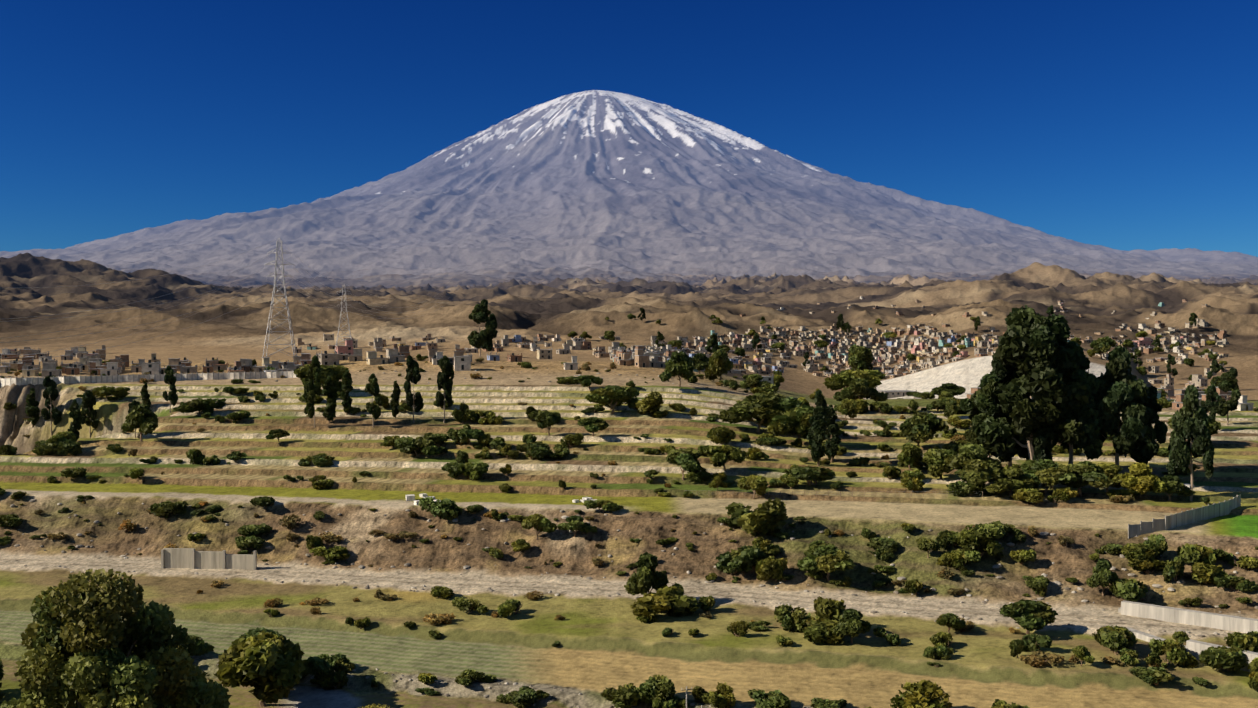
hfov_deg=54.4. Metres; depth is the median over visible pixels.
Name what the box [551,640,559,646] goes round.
bush
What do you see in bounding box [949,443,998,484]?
tree
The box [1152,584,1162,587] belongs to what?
boulder
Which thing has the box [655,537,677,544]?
bush
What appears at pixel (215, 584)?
dry shrub
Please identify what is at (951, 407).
tree
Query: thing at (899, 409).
bush
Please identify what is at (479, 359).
dry shrub
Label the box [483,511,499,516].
dry shrub
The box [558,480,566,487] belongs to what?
bush
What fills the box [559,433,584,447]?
bush
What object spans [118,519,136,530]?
dry shrub
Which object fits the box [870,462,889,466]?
bush
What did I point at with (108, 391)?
bush
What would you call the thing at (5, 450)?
bush
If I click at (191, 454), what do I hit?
bush
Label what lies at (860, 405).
bush
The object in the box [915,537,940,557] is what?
tree
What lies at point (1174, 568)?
bush
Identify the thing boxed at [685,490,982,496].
field fence posts
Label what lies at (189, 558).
concrete retaining wall
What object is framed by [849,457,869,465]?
bush
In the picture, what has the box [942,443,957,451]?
bush
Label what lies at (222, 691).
tree
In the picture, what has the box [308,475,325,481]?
bush
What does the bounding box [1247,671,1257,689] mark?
bush
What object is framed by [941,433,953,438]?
bush
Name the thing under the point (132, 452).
dry shrub
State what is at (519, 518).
bush
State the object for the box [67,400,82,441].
poplar tree
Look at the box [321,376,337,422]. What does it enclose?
poplar tree
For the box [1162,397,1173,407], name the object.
bush
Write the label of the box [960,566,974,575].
bush
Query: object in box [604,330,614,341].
tree
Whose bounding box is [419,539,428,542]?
bush
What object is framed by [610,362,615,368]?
dry shrub
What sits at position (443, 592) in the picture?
bush
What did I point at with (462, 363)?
houses
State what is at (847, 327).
eucalyptus tree
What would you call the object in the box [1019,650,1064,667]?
dry shrub
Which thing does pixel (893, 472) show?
bush
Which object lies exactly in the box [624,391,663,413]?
bush
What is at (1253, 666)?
bush
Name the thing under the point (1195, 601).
bush
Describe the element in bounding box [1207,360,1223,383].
eucalyptus tree
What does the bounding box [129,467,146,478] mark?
bush
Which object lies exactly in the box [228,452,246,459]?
bush
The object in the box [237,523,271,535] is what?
bush
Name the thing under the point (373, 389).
eucalyptus tree
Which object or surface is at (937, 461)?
tree
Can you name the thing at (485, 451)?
bush
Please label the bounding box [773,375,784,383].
tree
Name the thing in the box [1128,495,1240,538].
fence
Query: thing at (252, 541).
bush
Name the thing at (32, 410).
poplar tree
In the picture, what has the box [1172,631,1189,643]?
tree
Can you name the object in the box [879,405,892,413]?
bush
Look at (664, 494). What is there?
bush
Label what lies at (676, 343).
tree
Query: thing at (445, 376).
eucalyptus tree
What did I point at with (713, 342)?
eucalyptus tree
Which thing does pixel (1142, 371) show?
tree
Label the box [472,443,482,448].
bush
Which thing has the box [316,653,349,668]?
bush
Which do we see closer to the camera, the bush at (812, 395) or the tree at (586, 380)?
the tree at (586, 380)
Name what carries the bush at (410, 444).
on the terrain
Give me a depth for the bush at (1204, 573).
228.17 m
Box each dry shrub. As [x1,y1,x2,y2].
[34,509,44,514]
[47,532,67,539]
[79,386,86,390]
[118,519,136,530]
[128,448,137,455]
[139,378,149,383]
[164,543,177,547]
[197,428,206,432]
[199,501,208,505]
[211,580,224,587]
[263,599,274,607]
[267,597,282,606]
[278,513,301,529]
[286,533,299,540]
[305,597,329,605]
[309,606,320,614]
[318,531,343,543]
[352,597,359,601]
[368,529,386,535]
[374,589,383,598]
[380,594,396,600]
[383,531,417,539]
[408,511,417,516]
[422,613,455,624]
[470,373,482,378]
[475,357,483,361]
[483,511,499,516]
[491,611,499,617]
[524,590,543,599]
[554,615,565,619]
[581,363,590,370]
[584,516,593,520]
[591,556,604,567]
[607,460,617,464]
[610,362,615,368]
[699,611,711,617]
[832,530,844,536]
[881,455,888,459]
[891,579,906,584]
[937,567,954,578]
[947,588,964,595]
[950,434,966,440]
[951,617,974,631]
[1008,627,1021,633]
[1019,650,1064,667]
[1027,525,1038,536]
[1056,535,1074,545]
[1068,655,1078,663]
[1100,655,1123,665]
[1109,496,1126,502]
[1114,495,1134,502]
[1148,655,1158,667]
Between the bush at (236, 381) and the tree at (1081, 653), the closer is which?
the tree at (1081, 653)
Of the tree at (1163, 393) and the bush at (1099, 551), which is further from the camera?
the tree at (1163, 393)
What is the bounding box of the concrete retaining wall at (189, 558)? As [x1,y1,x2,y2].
[161,548,256,569]
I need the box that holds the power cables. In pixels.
[0,240,457,362]
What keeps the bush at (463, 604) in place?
on the terrain
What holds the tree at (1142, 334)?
on the terrain
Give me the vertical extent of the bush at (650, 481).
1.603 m
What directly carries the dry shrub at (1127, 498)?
on the terrain
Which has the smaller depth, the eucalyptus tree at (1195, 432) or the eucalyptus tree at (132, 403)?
the eucalyptus tree at (1195, 432)
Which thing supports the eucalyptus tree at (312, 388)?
on the terrain
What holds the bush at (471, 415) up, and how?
on the terrain
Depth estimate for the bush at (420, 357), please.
512.84 m
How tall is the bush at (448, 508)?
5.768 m
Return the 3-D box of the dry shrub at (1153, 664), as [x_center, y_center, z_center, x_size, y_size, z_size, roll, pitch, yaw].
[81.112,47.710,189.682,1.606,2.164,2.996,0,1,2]
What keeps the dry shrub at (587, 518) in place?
on the terrain
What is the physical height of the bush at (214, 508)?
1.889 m
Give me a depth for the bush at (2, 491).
301.97 m
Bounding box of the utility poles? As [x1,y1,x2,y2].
[681,686,706,707]
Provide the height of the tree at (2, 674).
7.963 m
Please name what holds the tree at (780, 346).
on the terrain
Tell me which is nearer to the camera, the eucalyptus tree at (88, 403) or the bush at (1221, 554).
the bush at (1221, 554)
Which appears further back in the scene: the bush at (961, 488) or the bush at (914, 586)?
the bush at (961, 488)
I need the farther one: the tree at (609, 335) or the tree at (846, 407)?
the tree at (609, 335)
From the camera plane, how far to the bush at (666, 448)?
335.86 m
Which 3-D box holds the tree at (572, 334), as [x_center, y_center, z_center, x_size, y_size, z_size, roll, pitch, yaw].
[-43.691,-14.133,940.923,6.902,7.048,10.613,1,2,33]
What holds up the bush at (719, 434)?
on the terrain
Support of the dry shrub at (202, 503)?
on the terrain
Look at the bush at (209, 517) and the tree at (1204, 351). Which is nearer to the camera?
the bush at (209, 517)
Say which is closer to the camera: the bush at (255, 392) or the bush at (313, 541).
the bush at (313, 541)
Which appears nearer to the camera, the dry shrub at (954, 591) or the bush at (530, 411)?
the dry shrub at (954, 591)
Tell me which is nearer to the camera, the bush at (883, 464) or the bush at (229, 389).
the bush at (883, 464)
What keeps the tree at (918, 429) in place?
on the terrain
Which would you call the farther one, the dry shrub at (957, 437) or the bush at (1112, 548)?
the dry shrub at (957, 437)
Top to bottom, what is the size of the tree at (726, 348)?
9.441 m
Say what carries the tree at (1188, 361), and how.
on the terrain
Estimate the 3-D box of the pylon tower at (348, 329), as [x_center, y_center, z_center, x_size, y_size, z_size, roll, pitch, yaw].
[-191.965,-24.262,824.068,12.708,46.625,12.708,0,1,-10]
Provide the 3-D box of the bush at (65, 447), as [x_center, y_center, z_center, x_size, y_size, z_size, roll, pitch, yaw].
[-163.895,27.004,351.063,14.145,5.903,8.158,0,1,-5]
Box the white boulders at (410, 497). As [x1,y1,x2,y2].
[406,484,1193,504]
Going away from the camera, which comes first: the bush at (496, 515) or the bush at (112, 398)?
the bush at (496, 515)
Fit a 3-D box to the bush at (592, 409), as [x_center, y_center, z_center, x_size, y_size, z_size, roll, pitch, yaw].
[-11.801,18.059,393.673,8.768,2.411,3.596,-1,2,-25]
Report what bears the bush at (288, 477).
on the terrain
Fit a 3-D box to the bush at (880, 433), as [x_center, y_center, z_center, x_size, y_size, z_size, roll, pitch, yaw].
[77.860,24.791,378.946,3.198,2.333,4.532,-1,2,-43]
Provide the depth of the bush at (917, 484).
296.97 m
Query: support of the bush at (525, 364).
on the terrain
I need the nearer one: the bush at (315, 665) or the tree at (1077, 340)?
the bush at (315, 665)
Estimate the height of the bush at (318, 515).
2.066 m
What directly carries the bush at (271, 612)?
on the terrain
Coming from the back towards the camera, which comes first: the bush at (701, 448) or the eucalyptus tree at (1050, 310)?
the eucalyptus tree at (1050, 310)
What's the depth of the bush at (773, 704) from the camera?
171.91 m
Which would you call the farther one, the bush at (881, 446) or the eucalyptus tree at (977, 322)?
the eucalyptus tree at (977, 322)
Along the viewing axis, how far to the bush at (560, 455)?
334.74 m
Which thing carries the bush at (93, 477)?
on the terrain
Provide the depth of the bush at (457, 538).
267.06 m
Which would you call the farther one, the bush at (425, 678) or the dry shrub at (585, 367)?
the dry shrub at (585, 367)
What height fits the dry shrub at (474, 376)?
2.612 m
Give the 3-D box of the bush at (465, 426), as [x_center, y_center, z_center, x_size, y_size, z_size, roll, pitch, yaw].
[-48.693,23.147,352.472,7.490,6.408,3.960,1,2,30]
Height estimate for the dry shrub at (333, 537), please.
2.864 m
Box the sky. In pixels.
[0,0,1257,256]
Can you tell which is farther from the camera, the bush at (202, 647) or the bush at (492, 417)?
the bush at (492, 417)
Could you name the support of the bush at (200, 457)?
on the terrain
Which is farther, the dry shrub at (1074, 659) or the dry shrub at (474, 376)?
the dry shrub at (474, 376)
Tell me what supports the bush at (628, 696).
on the terrain
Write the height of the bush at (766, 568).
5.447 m
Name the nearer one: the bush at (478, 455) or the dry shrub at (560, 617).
the dry shrub at (560, 617)
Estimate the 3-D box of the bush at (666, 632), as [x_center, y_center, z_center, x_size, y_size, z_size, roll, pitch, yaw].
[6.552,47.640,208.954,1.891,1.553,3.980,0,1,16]
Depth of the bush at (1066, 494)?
280.87 m
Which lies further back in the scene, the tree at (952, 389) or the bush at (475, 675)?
the tree at (952, 389)
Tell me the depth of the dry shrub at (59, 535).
281.07 m
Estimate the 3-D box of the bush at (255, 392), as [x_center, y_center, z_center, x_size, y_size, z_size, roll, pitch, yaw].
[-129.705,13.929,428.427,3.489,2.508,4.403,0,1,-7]
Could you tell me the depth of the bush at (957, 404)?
427.94 m
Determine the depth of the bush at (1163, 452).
336.67 m
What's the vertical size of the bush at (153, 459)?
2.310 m
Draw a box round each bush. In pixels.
[0,444,16,454]
[0,486,7,495]
[0,514,23,527]
[0,536,10,545]
[0,676,5,704]
[3,402,16,409]
[10,491,26,499]
[29,535,40,538]
[31,438,82,455]
[47,475,56,482]
[58,507,69,513]
[60,467,87,477]
[76,495,92,499]
[86,475,100,479]
[91,386,129,397]
[106,443,120,449]
[107,396,117,399]
[108,446,123,451]
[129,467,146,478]
[139,456,157,463]
[148,501,188,516]
[169,635,214,655]
[173,398,226,414]
[186,449,201,460]
[187,533,205,541]
[189,459,200,464]
[191,509,205,514]
[196,454,205,462]
[201,412,211,417]
[202,408,213,412]
[202,455,220,464]
[205,505,221,511]
[205,515,216,520]
[215,415,224,422]
[222,386,233,393]
[226,410,250,421]
[226,451,240,458]
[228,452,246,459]
[230,379,243,383]
[232,627,330,676]
[233,387,248,393]
[235,535,262,549]
[237,396,250,402]
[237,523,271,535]
[237,550,248,553]
[248,380,260,382]
[248,496,274,509]
[253,390,263,395]
[255,394,265,400]
[263,366,278,371]
[263,608,279,616]
[268,391,277,397]
[283,475,295,480]
[298,394,323,402]
[298,458,310,466]
[306,455,333,466]
[306,535,323,549]
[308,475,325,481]
[309,546,349,559]
[312,479,333,489]
[313,511,324,520]
[314,672,339,687]
[316,407,324,411]
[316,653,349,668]
[317,659,348,688]
[333,381,342,391]
[345,617,353,623]
[345,662,354,671]
[350,407,360,413]
[354,617,370,628]
[359,471,369,474]
[371,679,377,687]
[380,438,395,446]
[383,435,399,445]
[394,436,440,456]
[404,621,415,627]
[415,688,439,694]
[416,354,428,360]
[417,673,437,683]
[419,496,462,519]
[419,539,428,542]
[423,433,448,444]
[428,630,441,638]
[430,586,454,598]
[438,447,447,453]
[441,461,488,474]
[447,424,470,444]
[447,428,482,443]
[447,473,457,477]
[451,402,469,423]
[452,597,488,613]
[453,537,461,540]
[455,675,472,686]
[461,669,497,682]
[463,462,478,479]
[465,409,479,422]
[466,504,483,512]
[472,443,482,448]
[474,452,482,458]
[475,410,486,416]
[477,437,505,448]
[478,417,487,424]
[478,429,490,442]
[480,447,489,459]
[484,410,503,424]
[488,547,503,558]
[491,510,508,519]
[496,693,509,703]
[497,444,511,452]
[498,599,522,616]
[499,464,511,474]
[499,483,511,491]
[501,450,519,457]
[507,515,526,521]
[508,686,538,707]
[516,442,552,459]
[517,362,531,367]
[522,434,536,442]
[526,406,547,419]
[536,690,549,699]
[548,452,565,458]
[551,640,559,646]
[553,443,567,448]
[553,562,561,566]
[554,448,569,454]
[556,376,578,383]
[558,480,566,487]
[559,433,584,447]
[580,407,604,413]
[583,499,623,512]
[590,472,598,478]
[600,683,642,707]
[615,571,626,574]
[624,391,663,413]
[626,563,636,568]
[630,538,641,542]
[630,585,701,618]
[636,614,656,622]
[636,674,675,703]
[638,447,651,453]
[644,449,661,454]
[644,469,659,477]
[646,478,653,483]
[651,408,668,417]
[652,695,687,707]
[653,488,663,492]
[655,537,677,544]
[657,492,670,496]
[660,445,674,454]
[662,628,673,636]
[669,403,685,411]
[683,491,692,497]
[684,374,697,382]
[685,542,693,546]
[686,467,712,482]
[688,628,698,636]
[689,408,697,414]
[692,685,716,703]
[697,445,712,454]
[698,595,715,611]
[705,573,716,580]
[706,416,719,421]
[707,426,735,443]
[707,682,735,707]
[712,472,726,480]
[714,561,751,573]
[716,545,767,566]
[717,517,732,524]
[723,379,740,389]
[725,498,787,535]
[725,545,760,566]
[727,620,749,636]
[739,434,748,441]
[745,447,762,459]
[747,688,790,707]
[748,620,772,630]
[750,387,773,393]
[752,537,774,554]
[755,437,781,445]
[755,556,787,580]
[756,452,768,458]
[759,544,780,558]
[760,433,777,438]
[762,701,790,707]
[769,478,782,486]
[772,532,788,538]
[773,380,779,389]
[774,604,810,632]
[775,635,792,645]
[776,575,793,580]
[782,466,835,485]
[793,516,804,519]
[794,438,801,446]
[799,457,808,463]
[802,616,844,644]
[805,572,822,578]
[809,393,824,398]
[809,540,834,546]
[811,697,840,707]
[813,596,845,620]
[822,459,830,464]
[825,529,830,535]
[829,483,839,490]
[829,576,852,585]
[829,699,846,707]
[836,446,844,454]
[837,420,848,427]
[838,447,846,453]
[847,471,855,476]
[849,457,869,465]
[850,399,869,412]
[860,430,871,435]
[861,528,876,538]
[867,537,899,552]
[867,568,876,573]
[869,401,888,411]
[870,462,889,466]
[872,430,885,436]
[872,578,891,586]
[874,565,894,572]
[875,548,894,561]
[877,420,892,428]
[877,443,887,450]
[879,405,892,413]
[880,445,892,450]
[882,466,900,479]
[883,428,890,436]
[884,633,900,645]
[890,432,898,436]
[890,680,952,707]
[893,405,910,413]
[897,460,904,466]
[898,588,908,592]
[900,469,925,479]
[900,476,924,490]
[900,523,915,531]
[904,579,922,594]
[906,392,920,398]
[908,399,918,410]
[909,411,927,418]
[913,472,922,477]
[920,392,934,398]
[923,645,953,659]
[926,399,947,411]
[927,661,940,666]
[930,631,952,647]
[936,530,953,549]
[936,531,960,545]
[936,550,967,569]
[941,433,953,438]
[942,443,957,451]
[943,397,960,414]
[943,425,956,434]
[946,481,985,496]
[947,416,960,423]
[950,420,971,428]
[951,549,980,565]
[952,439,969,445]
[957,528,1003,556]
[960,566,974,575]
[968,520,1010,539]
[991,699,1029,707]
[993,522,1022,535]
[1004,463,1020,468]
[1009,549,1036,564]
[1011,488,1043,503]
[1011,534,1026,544]
[1021,634,1051,651]
[1023,575,1031,579]
[1024,575,1049,589]
[1032,586,1046,596]
[1047,495,1058,502]
[1052,445,1064,452]
[1052,487,1077,501]
[1065,448,1080,454]
[1065,577,1077,582]
[1088,552,1099,560]
[1092,626,1136,654]
[1095,548,1104,553]
[1099,625,1128,630]
[1100,543,1122,553]
[1102,451,1112,455]
[1107,489,1135,501]
[1107,578,1147,601]
[1119,648,1138,664]
[1128,666,1174,685]
[1132,559,1166,573]
[1148,638,1195,664]
[1156,448,1168,455]
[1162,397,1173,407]
[1163,556,1184,582]
[1172,464,1200,474]
[1176,543,1215,566]
[1177,597,1202,606]
[1182,659,1197,667]
[1191,562,1227,584]
[1192,676,1209,685]
[1199,645,1248,671]
[1200,497,1209,504]
[1205,546,1234,560]
[1214,575,1257,592]
[1218,604,1227,607]
[1224,631,1257,651]
[1228,555,1257,569]
[1235,597,1252,603]
[1247,657,1257,671]
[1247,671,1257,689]
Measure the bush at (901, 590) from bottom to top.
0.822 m
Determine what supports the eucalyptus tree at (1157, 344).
on the terrain
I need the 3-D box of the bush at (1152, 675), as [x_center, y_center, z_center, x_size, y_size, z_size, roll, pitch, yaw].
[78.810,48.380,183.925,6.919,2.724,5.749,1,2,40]
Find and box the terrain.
[0,90,1257,707]
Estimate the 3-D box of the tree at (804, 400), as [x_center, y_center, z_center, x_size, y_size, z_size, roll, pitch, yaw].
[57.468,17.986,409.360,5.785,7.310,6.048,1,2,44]
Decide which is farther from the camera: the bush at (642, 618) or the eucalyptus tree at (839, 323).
the eucalyptus tree at (839, 323)
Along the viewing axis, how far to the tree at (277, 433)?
356.92 m
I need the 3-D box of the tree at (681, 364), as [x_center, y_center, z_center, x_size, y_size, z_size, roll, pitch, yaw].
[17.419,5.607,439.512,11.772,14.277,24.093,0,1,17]
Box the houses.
[142,337,1152,397]
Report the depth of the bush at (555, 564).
257.79 m
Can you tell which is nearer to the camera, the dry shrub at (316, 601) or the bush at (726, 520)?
the dry shrub at (316, 601)
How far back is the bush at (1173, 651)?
190.38 m
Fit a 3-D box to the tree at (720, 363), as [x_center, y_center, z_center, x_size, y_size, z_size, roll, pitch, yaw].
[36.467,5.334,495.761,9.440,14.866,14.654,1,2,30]
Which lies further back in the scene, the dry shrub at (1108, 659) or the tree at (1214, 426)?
the tree at (1214, 426)
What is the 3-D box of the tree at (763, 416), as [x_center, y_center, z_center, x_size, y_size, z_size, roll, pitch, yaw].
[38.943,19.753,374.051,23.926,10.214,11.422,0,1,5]
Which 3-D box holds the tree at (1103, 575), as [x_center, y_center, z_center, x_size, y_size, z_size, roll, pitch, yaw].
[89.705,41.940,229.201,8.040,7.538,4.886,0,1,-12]
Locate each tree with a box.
[0,568,229,707]
[0,658,4,678]
[25,388,39,427]
[41,376,61,434]
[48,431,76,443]
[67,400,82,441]
[81,390,98,436]
[121,403,157,441]
[128,400,140,437]
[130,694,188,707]
[140,382,150,406]
[162,366,177,412]
[182,683,231,707]
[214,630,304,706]
[265,429,290,441]
[293,364,348,395]
[303,355,321,427]
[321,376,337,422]
[340,370,352,414]
[358,703,389,707]
[364,373,382,427]
[373,393,389,407]
[390,381,401,418]
[399,403,412,412]
[403,355,423,422]
[435,355,453,422]
[456,450,468,463]
[467,299,494,356]
[482,313,497,354]
[511,539,529,553]
[521,513,556,539]
[535,411,560,435]
[543,515,594,536]
[567,331,577,337]
[576,375,602,389]
[578,417,608,435]
[579,331,591,338]
[584,385,639,413]
[594,403,621,409]
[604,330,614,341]
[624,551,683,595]
[626,381,635,387]
[627,314,635,318]
[637,307,645,319]
[655,331,664,346]
[659,351,694,386]
[665,447,700,480]
[667,340,681,348]
[691,353,709,373]
[704,349,733,380]
[704,445,746,470]
[705,333,718,352]
[708,476,727,490]
[711,317,722,323]
[717,403,785,433]
[718,344,729,351]
[733,391,811,425]
[734,347,745,356]
[737,474,766,498]
[740,374,776,388]
[744,329,756,335]
[751,333,761,353]
[767,405,814,446]
[771,342,784,351]
[773,371,781,374]
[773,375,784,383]
[779,474,798,488]
[797,397,809,405]
[797,544,855,581]
[802,352,809,366]
[807,390,830,465]
[814,340,828,347]
[820,366,830,371]
[823,369,885,390]
[824,405,840,462]
[830,608,885,643]
[833,377,888,401]
[836,314,843,331]
[837,398,856,419]
[844,322,850,332]
[848,344,873,370]
[875,318,882,324]
[883,332,896,338]
[897,442,924,469]
[899,413,945,445]
[906,353,915,361]
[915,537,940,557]
[922,448,957,477]
[931,383,965,395]
[936,612,965,632]
[938,391,953,399]
[944,399,958,417]
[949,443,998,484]
[954,459,1005,493]
[955,335,965,342]
[956,345,965,349]
[959,373,1017,482]
[967,305,1091,460]
[974,316,980,330]
[986,467,1038,496]
[990,345,1029,467]
[999,599,1057,633]
[1009,639,1024,656]
[1021,459,1077,495]
[1026,403,1064,488]
[1046,305,1054,315]
[1052,340,1104,486]
[1061,461,1112,495]
[1070,337,1081,345]
[1072,645,1094,665]
[1086,558,1121,595]
[1087,349,1096,357]
[1090,336,1116,358]
[1093,346,1159,473]
[1097,463,1133,492]
[1110,463,1167,497]
[1118,339,1134,349]
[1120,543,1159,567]
[1130,386,1167,463]
[1130,475,1195,500]
[1133,348,1142,366]
[1135,331,1147,336]
[1138,368,1146,376]
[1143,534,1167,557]
[1144,652,1166,667]
[1151,336,1160,346]
[1153,347,1163,351]
[1157,398,1165,406]
[1158,389,1168,396]
[1166,354,1177,377]
[1166,385,1214,500]
[1166,412,1221,434]
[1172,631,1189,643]
[1183,358,1193,366]
[1189,312,1197,329]
[1198,348,1212,354]
[1200,384,1221,419]
[1205,341,1215,345]
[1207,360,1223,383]
[1208,354,1217,359]
[1210,376,1220,386]
[1216,367,1240,424]
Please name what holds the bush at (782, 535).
on the terrain
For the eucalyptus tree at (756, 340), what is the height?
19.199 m
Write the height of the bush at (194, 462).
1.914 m
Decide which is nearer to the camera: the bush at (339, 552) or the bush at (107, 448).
the bush at (339, 552)
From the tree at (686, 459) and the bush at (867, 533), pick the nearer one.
the bush at (867, 533)
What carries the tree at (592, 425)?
on the terrain
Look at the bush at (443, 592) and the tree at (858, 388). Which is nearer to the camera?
the bush at (443, 592)
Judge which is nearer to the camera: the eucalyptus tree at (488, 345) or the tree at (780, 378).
the tree at (780, 378)
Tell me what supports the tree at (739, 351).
on the terrain
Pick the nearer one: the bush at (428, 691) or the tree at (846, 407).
the bush at (428, 691)
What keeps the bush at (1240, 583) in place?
on the terrain
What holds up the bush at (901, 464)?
on the terrain
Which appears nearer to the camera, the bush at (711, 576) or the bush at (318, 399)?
the bush at (711, 576)
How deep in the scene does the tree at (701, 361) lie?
527.73 m
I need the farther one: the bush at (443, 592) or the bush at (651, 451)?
the bush at (651, 451)
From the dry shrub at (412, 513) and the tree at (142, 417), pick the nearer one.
the dry shrub at (412, 513)
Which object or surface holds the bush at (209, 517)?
on the terrain
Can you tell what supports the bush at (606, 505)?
on the terrain
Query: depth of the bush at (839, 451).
346.30 m
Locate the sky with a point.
(1128, 125)
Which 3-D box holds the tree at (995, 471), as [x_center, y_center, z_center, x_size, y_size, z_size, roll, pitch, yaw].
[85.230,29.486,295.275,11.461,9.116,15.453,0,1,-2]
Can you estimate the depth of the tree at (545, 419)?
359.37 m
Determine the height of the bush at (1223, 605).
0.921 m
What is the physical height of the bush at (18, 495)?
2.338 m
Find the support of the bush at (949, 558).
on the terrain
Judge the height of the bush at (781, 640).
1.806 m
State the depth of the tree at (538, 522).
264.76 m
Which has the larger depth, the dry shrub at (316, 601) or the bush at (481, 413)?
the bush at (481, 413)
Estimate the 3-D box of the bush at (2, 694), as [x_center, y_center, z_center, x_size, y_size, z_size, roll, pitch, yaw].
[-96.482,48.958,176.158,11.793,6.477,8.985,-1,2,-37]
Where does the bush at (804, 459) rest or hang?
on the terrain
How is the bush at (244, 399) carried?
on the terrain
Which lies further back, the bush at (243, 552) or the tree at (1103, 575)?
the bush at (243, 552)
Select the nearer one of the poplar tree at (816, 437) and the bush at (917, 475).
the bush at (917, 475)
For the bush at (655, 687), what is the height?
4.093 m
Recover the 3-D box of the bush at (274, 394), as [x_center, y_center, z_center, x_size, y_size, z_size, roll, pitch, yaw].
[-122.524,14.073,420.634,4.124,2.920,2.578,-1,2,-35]
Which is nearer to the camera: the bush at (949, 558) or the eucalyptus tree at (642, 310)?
the bush at (949, 558)
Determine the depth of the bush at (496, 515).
274.26 m
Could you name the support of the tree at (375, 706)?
on the terrain
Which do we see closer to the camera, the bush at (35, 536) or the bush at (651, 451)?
the bush at (35, 536)
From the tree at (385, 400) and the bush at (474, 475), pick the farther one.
the tree at (385, 400)
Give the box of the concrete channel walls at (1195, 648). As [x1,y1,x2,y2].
[1118,600,1257,671]
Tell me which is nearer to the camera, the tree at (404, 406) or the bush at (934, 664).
the bush at (934, 664)
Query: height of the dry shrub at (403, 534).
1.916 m
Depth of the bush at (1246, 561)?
231.39 m
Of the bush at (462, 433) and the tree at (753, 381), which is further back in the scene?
the tree at (753, 381)
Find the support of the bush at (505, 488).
on the terrain
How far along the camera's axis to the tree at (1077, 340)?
1025.22 m
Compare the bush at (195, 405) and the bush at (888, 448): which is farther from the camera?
the bush at (195, 405)
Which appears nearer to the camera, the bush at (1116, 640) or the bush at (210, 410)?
the bush at (1116, 640)
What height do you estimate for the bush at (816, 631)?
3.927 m
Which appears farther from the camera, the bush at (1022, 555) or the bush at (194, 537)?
the bush at (194, 537)
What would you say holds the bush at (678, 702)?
on the terrain
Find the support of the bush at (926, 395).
on the terrain
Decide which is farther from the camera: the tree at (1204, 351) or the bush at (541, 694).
the tree at (1204, 351)
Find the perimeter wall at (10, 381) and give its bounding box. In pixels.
[0,370,297,386]
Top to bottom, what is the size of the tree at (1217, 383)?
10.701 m
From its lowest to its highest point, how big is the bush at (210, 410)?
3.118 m
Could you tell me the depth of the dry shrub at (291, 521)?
276.63 m
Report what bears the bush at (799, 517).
on the terrain
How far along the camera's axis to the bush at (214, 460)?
337.00 m
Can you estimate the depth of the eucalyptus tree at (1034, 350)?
293.42 m
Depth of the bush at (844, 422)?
395.48 m
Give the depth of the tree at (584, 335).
940.01 m
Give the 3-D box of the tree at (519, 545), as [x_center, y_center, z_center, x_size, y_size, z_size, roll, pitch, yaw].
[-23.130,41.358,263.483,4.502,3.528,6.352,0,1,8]
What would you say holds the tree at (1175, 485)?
on the terrain
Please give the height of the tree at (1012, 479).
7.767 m
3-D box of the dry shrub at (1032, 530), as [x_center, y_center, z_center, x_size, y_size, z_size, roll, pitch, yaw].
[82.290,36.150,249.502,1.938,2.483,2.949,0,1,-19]
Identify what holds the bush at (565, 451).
on the terrain
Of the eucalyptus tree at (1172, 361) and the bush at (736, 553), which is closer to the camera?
the bush at (736, 553)
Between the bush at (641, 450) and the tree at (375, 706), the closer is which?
the tree at (375, 706)
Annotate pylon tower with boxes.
[261,238,296,357]
[334,284,351,351]
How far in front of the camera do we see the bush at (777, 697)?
173.79 m
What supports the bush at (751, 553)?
on the terrain
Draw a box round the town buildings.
[0,296,1253,410]
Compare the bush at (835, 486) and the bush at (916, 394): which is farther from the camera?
the bush at (916, 394)
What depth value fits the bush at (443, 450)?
340.55 m
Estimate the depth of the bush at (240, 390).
428.37 m
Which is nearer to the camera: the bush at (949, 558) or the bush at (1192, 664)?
the bush at (1192, 664)
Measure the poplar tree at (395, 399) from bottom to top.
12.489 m
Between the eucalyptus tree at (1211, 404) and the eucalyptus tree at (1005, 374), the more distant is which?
the eucalyptus tree at (1211, 404)
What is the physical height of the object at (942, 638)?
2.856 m
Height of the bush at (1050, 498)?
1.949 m
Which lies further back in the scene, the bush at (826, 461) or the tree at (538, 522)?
the bush at (826, 461)
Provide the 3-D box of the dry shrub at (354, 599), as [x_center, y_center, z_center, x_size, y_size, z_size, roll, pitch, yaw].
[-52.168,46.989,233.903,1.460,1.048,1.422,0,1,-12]
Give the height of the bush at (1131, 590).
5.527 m
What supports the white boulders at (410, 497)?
on the terrain
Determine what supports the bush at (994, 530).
on the terrain
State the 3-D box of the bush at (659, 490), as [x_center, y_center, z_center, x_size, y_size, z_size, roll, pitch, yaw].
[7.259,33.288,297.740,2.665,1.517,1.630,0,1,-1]

